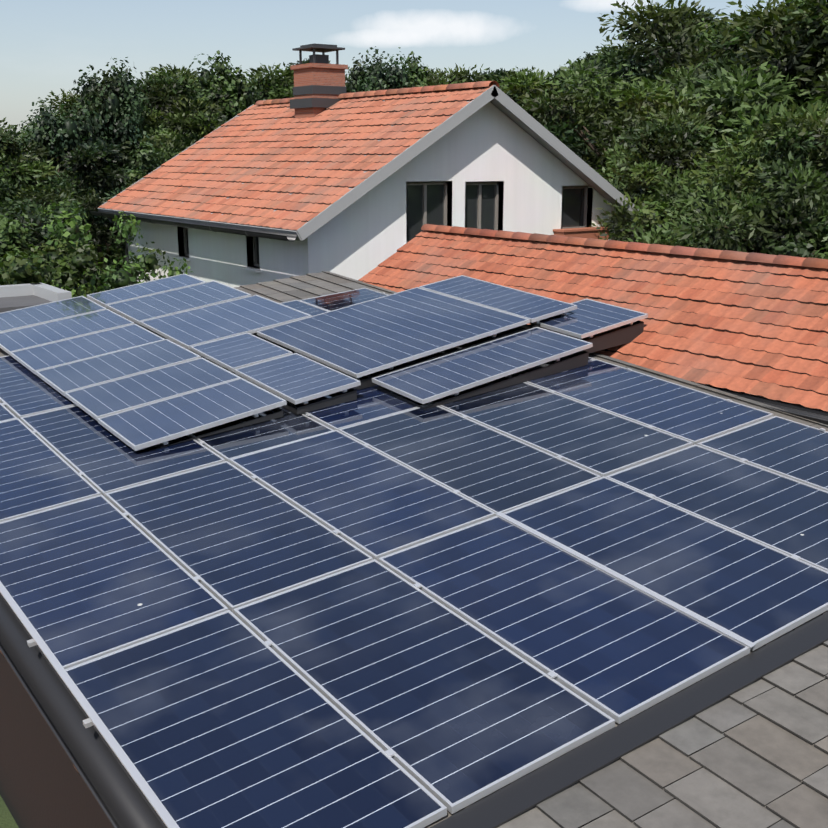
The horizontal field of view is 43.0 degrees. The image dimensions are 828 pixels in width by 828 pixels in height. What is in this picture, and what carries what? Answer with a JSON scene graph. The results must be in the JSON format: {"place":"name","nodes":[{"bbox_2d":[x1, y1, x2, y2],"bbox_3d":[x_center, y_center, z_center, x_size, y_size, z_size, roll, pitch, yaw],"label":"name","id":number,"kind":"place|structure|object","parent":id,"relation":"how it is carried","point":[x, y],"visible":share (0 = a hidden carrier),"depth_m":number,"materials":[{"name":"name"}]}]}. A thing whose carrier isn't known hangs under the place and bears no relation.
{"place":"outdoors","nodes":[
{"label":"outdoors","id":0,"kind":"place"},
{"bbox_2d":[0,795,18,827],"bbox_3d":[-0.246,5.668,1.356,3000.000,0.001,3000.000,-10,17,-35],"label":"ground","id":1,"kind":"structure","parent":0,"point":[7,820],"depth_m":9.50,"materials":[{"name":"green plant"}]},
{"bbox_2d":[0,175,48,204],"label":"broad tree","id":2,"kind":"object","parent":1,"relation":"on","point":[7,193],"depth_m":35.24,"materials":[{"name":"green plant"}]},
{"bbox_2d":[0,295,51,312],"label":"flat roof annex walls","id":3,"kind":"structure","parent":1,"relation":"on","point":[12,303],"depth_m":14.10,"materials":[{"name":"grey concrete"}]},
{"bbox_2d":[0,283,71,301],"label":"flat roof parapet cap","id":4,"kind":"object","parent":3,"relation":"on","point":[48,292],"visible":0.9,"depth_m":14.62,"materials":[{"name":"white concrete"}]},
{"bbox_2d":[18,115,41,131],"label":"broad tree","id":5,"kind":"object","parent":1,"relation":"on","point":[22,124],"depth_m":45.67,"materials":[{"name":"green plant"}]},
{"bbox_2d":[17,104,77,140],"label":"pine tree","id":6,"kind":"object","parent":1,"relation":"on","point":[58,114],"depth_m":46.64,"materials":[{"name":"green plant"}]},
{"bbox_2d":[0,196,97,288],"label":"bush","id":7,"kind":"object","parent":1,"relation":"on","point":[20,227],"visible":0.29,"depth_m":21.56,"materials":[{"name":"green plant"}]},
{"bbox_2d":[9,97,102,292],"bbox_3d":[-10.512,-5.722,31.918,2.808,7.476,2.686,6,15,24],"label":"cypress tree","id":8,"kind":"object","parent":1,"relation":"on","point":[52,135],"visible":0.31,"depth_m":30.79,"materials":[{"name":"green plant"}]},
{"bbox_2d":[0,117,112,261],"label":"pine tree","id":9,"kind":"object","parent":1,"relation":"on","point":[29,172],"visible":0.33,"depth_m":27.06,"materials":[{"name":"green plant"}]},
{"bbox_2d":[12,140,129,292],"bbox_3d":[-8.332,-4.047,27.773,5.139,6.232,4.782,3,14,11],"label":"pine tree","id":10,"kind":"object","parent":1,"relation":"on","point":[91,162],"visible":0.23,"depth_m":26.85,"materials":[{"name":"green plant"}]},
{"bbox_2d":[0,207,155,309],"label":"bush","id":11,"kind":"object","parent":1,"relation":"on","point":[20,271],"visible":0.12,"depth_m":16.20,"materials":[{"name":"green plant"}]},
{"bbox_2d":[5,87,187,170],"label":"pine tree","id":12,"kind":"object","parent":1,"relation":"on","point":[70,101],"visible":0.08,"depth_m":41.82,"materials":[{"name":"green plant"}]},
{"bbox_2d":[69,57,165,248],"bbox_3d":[-9.641,-6.961,34.099,2.989,8.839,3.125,-7,15,-25],"label":"cypress tree","id":13,"kind":"object","parent":1,"relation":"on","point":[116,113],"visible":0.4,"depth_m":32.85,"materials":[{"name":"green plant"}]},
{"bbox_2d":[58,211,192,294],"bbox_3d":[-5.337,-1.093,18.653,2.767,4.865,3.227,-8,16,-28],"label":"bush","id":14,"kind":"object","parent":1,"relation":"on","point":[127,229],"visible":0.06,"depth_m":18.41,"materials":[{"name":"green plant"}]},
{"bbox_2d":[95,142,162,267],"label":"broad tree","id":15,"kind":"object","parent":1,"relation":"on","point":[147,155],"visible":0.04,"depth_m":31.05,"materials":[{"name":"green plant"}]},
{"bbox_2d":[131,118,162,163],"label":"broad tree","id":16,"kind":"object","parent":1,"relation":"on","point":[149,129],"depth_m":39.20,"materials":[{"name":"green plant"}]},
{"bbox_2d":[104,64,227,190],"bbox_3d":[-8.145,-7.545,36.433,7.041,8.888,6.919,-5,15,-20],"label":"pine tree","id":17,"kind":"object","parent":1,"relation":"on","point":[164,95],"visible":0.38,"depth_m":34.96,"materials":[{"name":"green plant"}]},
{"bbox_2d":[148,68,207,149],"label":"pine tree","id":18,"kind":"object","parent":1,"relation":"on","point":[162,126],"depth_m":44.03,"materials":[{"name":"green plant"}]},
{"bbox_2d":[154,62,293,160],"bbox_3d":[-5.475,-8.720,40.522,8.476,9.212,8.625,5,15,19],"label":"pine tree","id":19,"kind":"object","parent":1,"relation":"on","point":[275,86],"visible":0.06,"depth_m":38.93,"materials":[{"name":"green plant"}]},
{"bbox_2d":[189,50,262,141],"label":"poplar tree","id":20,"kind":"object","parent":1,"relation":"on","point":[231,96],"visible":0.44,"depth_m":36.93,"materials":[{"name":"green plant"}]},
{"bbox_2d":[286,59,354,91],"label":"pine tree","id":21,"kind":"object","parent":1,"relation":"on","point":[305,62],"depth_m":41.09,"materials":[{"name":"green plant"}]},
{"bbox_2d":[344,46,420,92],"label":"cypress tree","id":22,"kind":"object","parent":1,"relation":"on","point":[371,77],"visible":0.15,"depth_m":41.42,"materials":[{"name":"green plant"}]},
{"bbox_2d":[388,51,440,87],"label":"poplar tree","id":23,"kind":"object","parent":1,"relation":"on","point":[420,78],"visible":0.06,"depth_m":43.09,"materials":[{"name":"green plant"}]},
{"bbox_2d":[415,63,494,86],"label":"pine tree","id":24,"kind":"object","parent":1,"relation":"on","point":[455,77],"visible":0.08,"depth_m":43.17,"materials":[{"name":"green plant"}]},
{"bbox_2d":[472,68,516,88],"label":"tree","id":25,"kind":"object","parent":1,"relation":"on","point":[500,73],"visible":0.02,"depth_m":54.59,"materials":[{"name":"green plant"}]},
{"bbox_2d":[492,66,550,105],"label":"tree","id":26,"kind":"object","parent":1,"relation":"on","point":[517,94],"visible":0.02,"depth_m":41.24,"materials":[{"name":"green plant"}]},
{"bbox_2d":[523,66,614,144],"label":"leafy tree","id":27,"kind":"object","parent":1,"relation":"on","point":[554,75],"depth_m":39.46,"materials":[{"name":"green plant"}]},
{"bbox_2d":[568,51,600,67],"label":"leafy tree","id":28,"kind":"object","parent":1,"relation":"on","point":[589,57],"depth_m":50.36,"materials":[{"name":"green plant"}]},
{"bbox_2d":[522,36,657,105],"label":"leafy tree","id":29,"kind":"object","parent":1,"relation":"on","point":[617,48],"depth_m":47.96,"materials":[{"name":"green plant"}]},
{"bbox_2d":[556,44,644,159],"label":"tree","id":30,"kind":"object","parent":1,"relation":"on","point":[594,77],"visible":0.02,"depth_m":37.06,"materials":[{"name":"green plant"}]},
{"bbox_2d":[573,72,670,188],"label":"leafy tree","id":31,"kind":"object","parent":1,"relation":"on","point":[598,159],"depth_m":34.17,"materials":[{"name":"green plant"}]},
{"bbox_2d":[589,152,658,200],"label":"broad tree","id":32,"kind":"object","parent":1,"relation":"on","point":[610,172],"visible":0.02,"depth_m":31.98,"materials":[{"name":"green plant"}]},
{"bbox_2d":[611,181,678,241],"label":"broad tree","id":33,"kind":"object","parent":1,"relation":"on","point":[629,193],"depth_m":28.53,"materials":[{"name":"green plant"}]},
{"bbox_2d":[499,0,806,165],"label":"broadleaf tree","id":34,"kind":"object","parent":1,"relation":"on","point":[556,109],"visible":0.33,"depth_m":32.66,"materials":[{"name":"green plant"}]},
{"bbox_2d":[628,6,720,68],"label":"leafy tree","id":35,"kind":"object","parent":1,"relation":"on","point":[710,18],"depth_m":42.53,"materials":[{"name":"green plant"}]},
{"bbox_2d":[591,107,771,250],"bbox_3d":[5.700,-3.235,23.185,5.434,6.859,5.340,-3,14,-11],"label":"broadleaf tree","id":36,"kind":"object","parent":1,"relation":"on","point":[665,139],"visible":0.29,"depth_m":22.25,"materials":[{"name":"green plant"}]},
{"bbox_2d":[632,8,731,83],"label":"tree","id":37,"kind":"object","parent":1,"relation":"on","point":[663,54],"depth_m":35.94,"materials":[{"name":"green plant"}]},
{"bbox_2d":[590,5,806,186],"bbox_3d":[8.961,-6.357,29.772,7.615,9.781,7.748,0,14,-1],"label":"broadleaf tree","id":38,"kind":"object","parent":1,"relation":"on","point":[724,49],"visible":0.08,"depth_m":29.07,"materials":[{"name":"green plant"}]},
{"bbox_2d":[601,0,827,200],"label":"broadleaf tree","id":39,"kind":"object","parent":1,"relation":"on","point":[764,22],"visible":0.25,"depth_m":24.39,"materials":[{"name":"green plant"}]},
{"bbox_2d":[604,72,827,196],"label":"tree","id":40,"kind":"object","parent":1,"relation":"on","point":[796,97],"visible":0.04,"depth_m":26.18,"materials":[{"name":"green plant"}]},
{"bbox_2d":[619,103,827,257],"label":"broadleaf tree","id":41,"kind":"object","parent":1,"relation":"on","point":[796,136],"visible":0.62,"depth_m":18.65,"materials":[{"name":"green plant"}]},
{"bbox_2d":[631,183,815,253],"bbox_3d":[6.541,-2.024,21.466,3.878,5.318,4.403,5,15,21],"label":"broad tree","id":42,"kind":"object","parent":1,"relation":"on","point":[655,217],"visible":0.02,"depth_m":20.24,"materials":[{"name":"green plant"}]},
{"bbox_2d":[639,0,827,208],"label":"broadleaf tree","id":43,"kind":"object","parent":1,"relation":"on","point":[760,68],"visible":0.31,"depth_m":23.60,"materials":[{"name":"green plant"}]},
{"bbox_2d":[701,47,827,200],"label":"tree","id":44,"kind":"object","parent":1,"relation":"on","point":[746,126],"visible":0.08,"depth_m":21.84,"materials":[{"name":"green plant"}]},
{"bbox_2d":[757,140,827,258],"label":"broad tree","id":45,"kind":"object","parent":1,"relation":"on","point":[789,250],"visible":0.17,"depth_m":17.81,"materials":[{"name":"green plant"}]},
{"bbox_2d":[772,0,826,86],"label":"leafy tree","id":46,"kind":"object","parent":1,"relation":"on","point":[791,2],"depth_m":38.13,"materials":[{"name":"green plant"}]},
{"bbox_2d":[0,652,113,827],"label":"building walls","id":47,"kind":"structure","parent":0,"point":[43,784],"depth_m":8.51,"materials":[{"name":"brown paint"}]},
{"bbox_2d":[0,271,827,827],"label":"shingle roof","id":48,"kind":"structure","parent":47,"relation":"on","point":[752,755],"depth_m":5.01,"materials":[{"name":"tile"}]},
{"bbox_2d":[27,639,93,727],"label":"mounting clamp","id":49,"kind":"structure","parent":48,"relation":"on","point":[88,722],"depth_m":5.46,"materials":[{"name":"silver metal"}]},
{"bbox_2d":[0,288,827,827],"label":"solar panels","id":50,"kind":"structure","parent":48,"relation":"on","point":[208,704],"depth_m":6.75,"materials":[{"name":"blue glass"}]},
{"bbox_2d":[5,303,643,452],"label":"mounting rails","id":51,"kind":"object","parent":50,"relation":"on","point":[632,332],"visible":0.15,"depth_m":10.35,"materials":[{"name":"grey metal"}]},
{"bbox_2d":[0,274,360,450],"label":"solar panels","id":52,"kind":"object","parent":51,"relation":"on","point":[133,385],"visible":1,"depth_m":11.01,"materials":[{"name":"blue glass"}]},
{"bbox_2d":[256,275,576,377],"bbox_3d":[0.027,-1.045,11.670,2.892,0.622,2.086,-10,17,-35],"label":"solar panel","id":53,"kind":"object","parent":51,"relation":"on","point":[361,339],"visible":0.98,"depth_m":11.51,"materials":[{"name":"blue glass"}]},
{"bbox_2d":[372,299,647,403],"bbox_3d":[1.045,-0.711,10.859,3.225,0.585,1.218,-10,17,-35],"label":"solar panel","id":54,"kind":"object","parent":51,"relation":"on","point":[446,375],"visible":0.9,"depth_m":10.53,"materials":[{"name":"blue glass"}]},
{"bbox_2d":[0,512,755,827],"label":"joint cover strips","id":55,"kind":"object","parent":50,"relation":"on","point":[165,816],"visible":0.94,"depth_m":5.93,"materials":[{"name":"silver metal"}]},
{"bbox_2d":[1,292,825,756],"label":"panel clamps","id":56,"kind":"object","parent":50,"relation":"on","point":[391,752],"visible":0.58,"depth_m":7.14,"materials":[{"name":"silver metal"}]},
{"bbox_2d":[430,612,827,827],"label":"rake flashing","id":57,"kind":"object","parent":48,"relation":"on","point":[500,807],"visible":1,"depth_m":5.21,"materials":[{"name":"grey metal"}]},
{"bbox_3d":[-2.898,1.147,7.232,0.045,1.134,12.786,-10,17,-35],"label":"low roof fascia","id":58,"kind":"object","parent":48,"relation":"attached to","visible":0},
{"bbox_2d":[0,596,163,827],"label":"gutter","id":59,"kind":"object","parent":58,"relation":"attached to","point":[120,800],"visible":0.85,"depth_m":5.63,"materials":[{"name":"grey metal"}]},
{"bbox_2d":[0,593,166,827],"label":"roof drip edge","id":60,"kind":"object","parent":58,"relation":"attached to","point":[103,739],"depth_m":5.46,"materials":[{"name":"grey metal"}]},
{"bbox_2d":[123,102,615,286],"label":"house walls","id":61,"kind":"structure","parent":0,"point":[362,236],"depth_m":20.14,"materials":[{"name":"white paint"}]},
{"bbox_2d":[107,217,128,264],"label":"house downpipes","id":62,"kind":"object","parent":61,"relation":"attached to","point":[126,243],"visible":0.17,"depth_m":25.08,"materials":[{"name":"grey metal"}]},
{"bbox_2d":[98,85,492,229],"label":"house roof","id":63,"kind":"structure","parent":61,"relation":"on","point":[346,134],"depth_m":21.33,"materials":[{"name":"orange tile"}]},
{"bbox_2d":[290,43,347,118],"bbox_3d":[-2.135,-7.439,23.738,1.000,1.680,1.000,-10,17,-35],"label":"house chimney","id":64,"kind":"object","parent":63,"relation":"on","point":[319,87],"visible":0.96,"depth_m":23.42,"materials":[{"name":"orange brick"}]},
{"bbox_2d":[97,85,638,240],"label":"roof trim","id":65,"kind":"structure","parent":63,"relation":"attached to","point":[516,113],"depth_m":19.57,"materials":[{"name":"grey metal"}]},
{"bbox_2d":[90,211,296,241],"bbox_3d":[-4.867,-3.885,21.452,0.216,0.115,9.640,-10,17,-35],"label":"roof gutter","id":66,"kind":"object","parent":65,"relation":"attached to","point":[248,232],"visible":0.96,"depth_m":20.14,"materials":[{"name":"grey metal"}]},
{"bbox_2d":[255,81,498,104],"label":"house ridge caps","id":67,"kind":"object","parent":63,"relation":"on","point":[425,88],"visible":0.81,"depth_m":21.48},
{"bbox_2d":[173,181,592,271],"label":"house windows","id":68,"kind":"structure","parent":61,"relation":"in","point":[428,202],"depth_m":20.50,"materials":[{"name":"black glass"}]},
{"bbox_2d":[553,227,609,239],"bbox_3d":[3.491,-3.719,21.896,1.346,0.290,0.360,-10,17,-35],"label":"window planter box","id":69,"kind":"object","parent":61,"relation":"attached to","point":[588,232],"visible":0.43,"depth_m":21.74,"materials":[{"name":"brown ceramic"}]},
{"bbox_2d":[0,0,785,132],"label":"sky","id":70,"kind":"structure","parent":0,"point":[45,44],"materials":[{"name":"blue"}]},
{"bbox_2d":[162,312,632,444],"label":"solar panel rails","id":71,"kind":"object","parent":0,"point":[343,391],"visible":0.08,"depth_m":10.41,"materials":[{"name":"silver metal"}]},
{"bbox_2d":[691,381,820,409],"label":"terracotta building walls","id":72,"kind":"structure","parent":0,"point":[749,394],"depth_m":10.11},
{"bbox_2d":[358,230,827,411],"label":"tiled roof","id":73,"kind":"structure","parent":72,"relation":"on","point":[754,328],"depth_m":11.46,"materials":[{"name":"orange tile"}]},
{"bbox_2d":[421,224,827,268],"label":"terracotta ridge caps","id":74,"kind":"object","parent":73,"relation":"on","point":[762,257],"visible":1,"depth_m":12.88,"materials":[{"name":"orange tile"}]},
{"bbox_2d":[701,384,827,415],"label":"gutter","id":75,"kind":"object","parent":72,"relation":"attached to","point":[789,405],"depth_m":9.63,"materials":[{"name":"black metal"}]},
{"bbox_2d":[754,400,827,424],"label":"gutter","id":76,"kind":"object","parent":75,"relation":"attached to","point":[823,419],"depth_m":9.34,"materials":[{"name":"grey metal"}]}
]}

